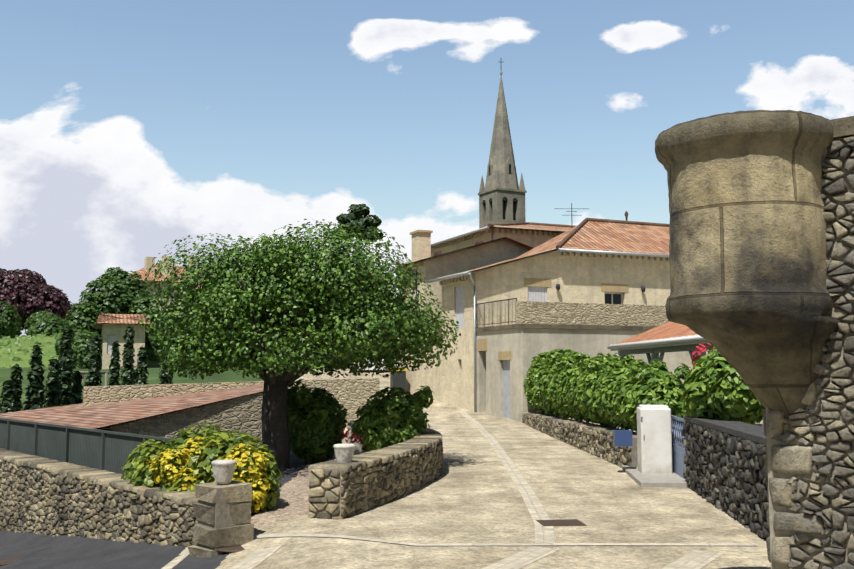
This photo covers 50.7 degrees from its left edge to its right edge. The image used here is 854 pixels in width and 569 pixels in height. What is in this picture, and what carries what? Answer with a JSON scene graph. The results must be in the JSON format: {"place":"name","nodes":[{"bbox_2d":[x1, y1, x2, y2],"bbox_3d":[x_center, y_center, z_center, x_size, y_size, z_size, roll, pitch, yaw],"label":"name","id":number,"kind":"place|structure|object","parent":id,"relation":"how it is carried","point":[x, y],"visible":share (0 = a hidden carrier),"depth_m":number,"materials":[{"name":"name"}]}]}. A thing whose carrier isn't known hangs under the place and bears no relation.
{"place":"outdoors","nodes":[
{"label":"outdoors","id":0,"kind":"place"},
{"bbox_2d":[0,336,163,367],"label":"bank","id":1,"kind":"structure","parent":0,"point":[4,360],"depth_m":57.88,"materials":[{"name":"green plant"}]},
{"bbox_2d":[0,268,75,329],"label":"purple trees","id":2,"kind":"object","parent":1,"relation":"on","point":[26,293],"visible":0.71,"depth_m":77.95,"materials":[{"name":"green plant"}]},
{"bbox_2d":[0,301,102,368],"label":"bank shrubs","id":3,"kind":"object","parent":1,"relation":"on","point":[9,327],"visible":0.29,"depth_m":64.52,"materials":[{"name":"green plant"}]},
{"bbox_2d":[0,332,162,367],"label":"bank tufts","id":4,"kind":"object","parent":1,"relation":"on","point":[30,339],"visible":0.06,"depth_m":59.56,"materials":[{"name":"green plant"}]},
{"bbox_2d":[27,267,178,361],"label":"green trees","id":5,"kind":"object","parent":1,"relation":"on","point":[124,292],"visible":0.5,"depth_m":60.87,"materials":[{"name":"green plant"}]},
{"bbox_2d":[132,255,202,315],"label":"house","id":6,"kind":"structure","parent":1,"relation":"on","point":[148,264],"depth_m":77.39,"materials":[{"name":"tile"}]},
{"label":"trunks","id":7,"kind":"object","parent":1,"relation":"on","visible":0},
{"bbox_2d":[333,203,383,240],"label":"cedar","id":8,"kind":"object","parent":7,"relation":"on","point":[356,215],"visible":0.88,"depth_m":74.94,"materials":[{"name":"green plant"}]},
{"bbox_2d":[0,363,770,568],"bbox_3d":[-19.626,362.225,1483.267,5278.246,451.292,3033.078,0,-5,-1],"label":"ground","id":9,"kind":"structure","parent":0,"point":[472,494],"depth_m":11.09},
{"bbox_2d":[0,324,173,412],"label":"cypress trees","id":10,"kind":"object","parent":9,"relation":"on","point":[61,376],"visible":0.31,"depth_m":29.49,"materials":[{"name":"green plant"}]},
{"bbox_2d":[79,371,110,385],"bbox_3d":[-15.120,5.442,41.056,1.390,2.975,3.419,2,-6,-17],"label":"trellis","id":11,"kind":"object","parent":9,"relation":"on","point":[106,373],"visible":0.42,"depth_m":39.88,"materials":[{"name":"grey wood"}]},
{"bbox_2d":[0,418,195,473],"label":"fence","id":12,"kind":"object","parent":9,"relation":"on","point":[110,451],"visible":0.21,"depth_m":15.13,"materials":[{"name":"grey metal"}]},
{"bbox_2d":[0,448,197,546],"bbox_3d":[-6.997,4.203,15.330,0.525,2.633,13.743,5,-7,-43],"label":"stone wall","id":13,"kind":"structure","parent":9,"relation":"on","point":[63,474],"depth_m":12.82,"materials":[{"name":"grey stone"}]},
{"bbox_2d":[95,314,149,368],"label":"house","id":14,"kind":"structure","parent":9,"relation":"on","point":[113,326],"depth_m":51.98,"materials":[{"name":"beige paint"}]},
{"bbox_2d":[0,383,263,446],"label":"shed","id":15,"kind":"structure","parent":9,"relation":"on","point":[236,409],"depth_m":20.63,"materials":[{"name":"tile"}]},
{"bbox_2d":[121,423,281,513],"bbox_3d":[-3.066,2.573,12.014,2.354,1.392,2.009,0,-5,-1],"label":"yellow bush","id":16,"kind":"object","parent":9,"relation":"on","point":[133,468],"depth_m":11.61,"materials":[{"name":"yellow plant"}]},
{"bbox_2d":[187,480,253,556],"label":"pillar","id":17,"kind":"structure","parent":9,"relation":"on","point":[236,491],"depth_m":9.95,"materials":[{"name":"beige stone"}]},
{"bbox_2d":[211,443,354,483],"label":"flower pots","id":18,"kind":"object","parent":17,"relation":"on","point":[223,471],"visible":0.98,"depth_m":10.10,"materials":[{"name":"white ceramic"}]},
{"bbox_2d":[83,378,379,430],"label":"garden wall","id":19,"kind":"structure","parent":9,"relation":"on","point":[352,396],"depth_m":25.15,"materials":[{"name":"beige stone"}]},
{"bbox_2d":[181,272,390,367],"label":"leaves","id":20,"kind":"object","parent":9,"relation":"on","point":[296,335],"depth_m":57.65,"materials":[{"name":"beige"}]},
{"bbox_2d":[0,519,586,565],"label":"drain covers","id":21,"kind":"object","parent":9,"relation":"on","point":[561,522],"visible":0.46,"depth_m":10.40,"materials":[{"name":"grey metal"}]},
{"bbox_2d":[137,219,460,468],"bbox_3d":[-2.231,1.151,16.461,5.698,4.740,4.726,0,-5,-1],"label":"tree","id":22,"kind":"object","parent":9,"relation":"on","point":[319,291],"depth_m":15.53,"materials":[{"name":"green plant"}]},
{"bbox_2d":[287,379,347,463],"bbox_3d":[-2.192,2.613,17.090,1.332,1.624,1.398,0,-5,-1],"label":"bush","id":23,"kind":"object","parent":9,"relation":"on","point":[316,424],"visible":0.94,"depth_m":16.71,"materials":[{"name":"green plant"}]},
{"bbox_2d":[309,423,431,517],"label":"curved wall","id":24,"kind":"structure","parent":9,"relation":"on","point":[358,446],"depth_m":10.93,"materials":[{"name":"stone"}]},
{"bbox_2d":[307,420,442,519],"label":"curved wall stones","id":25,"kind":"object","parent":24,"relation":"attached to","point":[430,461],"visible":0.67,"depth_m":11.77,"materials":[{"name":"beige stone"}]},
{"bbox_2d":[353,353,397,372],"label":"car","id":26,"kind":"object","parent":9,"relation":"on","point":[367,370],"visible":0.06,"depth_m":48.66,"materials":[{"name":"white metal"}]},
{"bbox_2d":[351,385,433,451],"bbox_3d":[-0.648,2.574,16.239,1.430,1.512,1.468,-3,-6,31],"label":"bush","id":27,"kind":"object","parent":9,"relation":"on","point":[389,419],"visible":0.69,"depth_m":15.82,"materials":[{"name":"green plant"}]},
{"bbox_2d":[340,343,713,443],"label":"flowers","id":28,"kind":"object","parent":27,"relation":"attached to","point":[698,349],"visible":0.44,"depth_m":15.52,"materials":[{"name":"plant"}]},
{"bbox_2d":[390,369,406,390],"bbox_3d":[-1.174,3.987,37.436,0.669,0.990,0.758,1,-5,-12],"label":"bin","id":29,"kind":"object","parent":9,"relation":"on","point":[397,380],"visible":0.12,"depth_m":37.10,"materials":[{"name":"plastic"}]},
{"bbox_2d":[427,325,441,401],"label":"court wall","id":30,"kind":"structure","parent":9,"relation":"on","point":[434,378],"depth_m":35.16,"materials":[{"name":"beige paint"}]},
{"bbox_2d":[161,411,722,568],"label":"paving strips","id":31,"kind":"object","parent":9,"relation":"on","point":[693,559],"visible":0.79,"depth_m":9.46,"materials":[{"name":"beige stone"}]},
{"bbox_2d":[395,230,533,393],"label":"house","id":32,"kind":"structure","parent":9,"relation":"on","point":[478,255],"depth_m":37.27,"materials":[{"name":"beige paint"}]},
{"bbox_2d":[478,71,526,228],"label":"church","id":33,"kind":"structure","parent":9,"relation":"on","point":[501,193],"depth_m":110.34,"materials":[{"name":"grey stone"}]},
{"bbox_2d":[431,222,575,257],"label":"house","id":34,"kind":"structure","parent":9,"relation":"on","point":[532,234],"depth_m":41.83,"materials":[{"name":"beige paint"}]},
{"bbox_2d":[554,203,581,220],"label":"antenna","id":35,"kind":"object","parent":34,"relation":"on","point":[571,211],"visible":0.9,"depth_m":41.39,"materials":[{"name":"metal"}]},
{"bbox_2d":[254,533,757,545],"bbox_3d":[0.212,2.817,9.506,6.300,0.280,0.946,-1,-5,14],"label":"joint line","id":36,"kind":"object","parent":9,"relation":"on","point":[441,544],"visible":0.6,"depth_m":9.23,"materials":[{"name":"beige concrete"}]},
{"bbox_2d":[427,211,670,411],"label":"house","id":37,"kind":"structure","parent":9,"relation":"on","point":[597,261],"depth_m":33.80,"materials":[{"name":"beige paint"}]},
{"bbox_2d":[556,284,645,291],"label":"lamps","id":38,"kind":"object","parent":37,"relation":"attached to","point":[558,287],"visible":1,"depth_m":33.27,"materials":[{"name":"metal"}]},
{"bbox_2d":[475,301,715,421],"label":"terrace","id":39,"kind":"structure","parent":9,"relation":"on","point":[505,354],"depth_m":29.83,"materials":[{"name":"beige paint"}]},
{"bbox_2d":[477,298,516,327],"bbox_3d":[2.349,0.987,30.622,0.036,0.866,2.979,2,-6,-23],"label":"railing","id":40,"kind":"object","parent":39,"relation":"on","point":[478,317],"visible":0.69,"depth_m":30.73,"materials":[{"name":"metal"}]},
{"bbox_2d":[559,423,637,466],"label":"wall","id":41,"kind":"structure","parent":9,"relation":"on","point":[634,455],"depth_m":15.81,"materials":[{"name":"grey stone"}]},
{"bbox_2d":[521,412,636,467],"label":"wall stones","id":42,"kind":"object","parent":41,"relation":"attached to","point":[576,433],"depth_m":19.59,"materials":[{"name":"beige stone"}]},
{"bbox_2d":[613,430,632,445],"bbox_3d":[3.348,2.626,15.414,0.300,0.260,0.200,0,-5,5],"label":"sign","id":43,"kind":"object","parent":41,"relation":"attached to","point":[622,437],"visible":1,"depth_m":15.32,"materials":[{"name":"blue metal"}]},
{"bbox_2d":[523,347,764,431],"bbox_3d":[3.970,2.345,20.578,1.441,1.982,16.749,0,-5,-2],"label":"hedge","id":44,"kind":"object","parent":9,"relation":"on","point":[610,390],"visible":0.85,"depth_m":16.78,"materials":[{"name":"green plant"}]},
{"bbox_2d":[622,465,688,487],"bbox_3d":[3.743,3.150,14.774,0.800,0.100,2.406,0,-5,5],"label":"plinth","id":45,"kind":"object","parent":9,"relation":"on","point":[673,480],"visible":0.5,"depth_m":14.00,"materials":[{"name":"concrete"}]},
{"bbox_2d":[637,405,672,473],"bbox_3d":[3.798,2.693,15.062,0.500,1.343,0.500,0,-5,5],"label":"utility cabinet","id":46,"kind":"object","parent":45,"relation":"on","point":[654,441],"depth_m":14.83,"materials":[{"name":"paint"}]},
{"bbox_2d":[607,322,763,426],"bbox_3d":[7.909,2.029,21.083,4.935,3.450,12.379,0,-5,-1],"label":"tiled roof","id":47,"kind":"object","parent":9,"relation":"on","point":[662,339],"visible":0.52,"depth_m":22.48,"materials":[{"name":"tile"}]},
{"bbox_2d":[682,421,769,540],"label":"dark stone wall","id":48,"kind":"structure","parent":9,"relation":"on","point":[710,452],"depth_m":10.97,"materials":[{"name":"grey stone"}]},
{"bbox_2d":[766,136,853,568],"bbox_3d":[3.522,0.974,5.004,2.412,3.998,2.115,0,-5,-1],"label":"stone wall","id":49,"kind":"structure","parent":9,"relation":"on","point":[829,516],"depth_m":5.81,"materials":[{"name":"beige stone"}]},
{"bbox_2d":[655,110,841,419],"bbox_3d":[2.206,0.117,6.166,1.215,2.400,1.189,0,-5,-1],"label":"turret","id":50,"kind":"object","parent":49,"relation":"attached to","point":[749,298],"visible":0.79,"depth_m":5.78,"materials":[{"name":"beige stone"}]},
{"bbox_2d":[763,383,825,564],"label":"corner stones","id":51,"kind":"object","parent":49,"relation":"attached to","point":[794,459],"depth_m":5.94,"materials":[{"name":"beige stone"}]},
{"bbox_2d":[830,116,853,138],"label":"wall coping","id":52,"kind":"object","parent":49,"relation":"on","point":[843,127],"depth_m":5.86,"materials":[{"name":"beige stone"}]},
{"bbox_3d":[3.935,2.575,10.935,1.007,1.501,5.785,0,-5,-1],"label":"dark wall","id":53,"kind":"object","parent":9,"relation":"on","visible":0},
{"bbox_2d":[671,415,686,478],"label":"gate","id":54,"kind":"structure","parent":53,"relation":"attached to","point":[678,452],"depth_m":14.61,"materials":[{"name":"blue metal"}]},
{"bbox_2d":[684,416,766,444],"bbox_3d":[3.935,1.793,11.007,0.480,0.070,5.760,0,-5,5],"label":"wall coping","id":55,"kind":"object","parent":53,"relation":"on","point":[751,432],"visible":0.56,"depth_m":11.37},
{"bbox_2d":[0,0,853,335],"label":"sky","id":56,"kind":"structure","parent":0,"point":[130,129],"materials":[{"name":"blue"}]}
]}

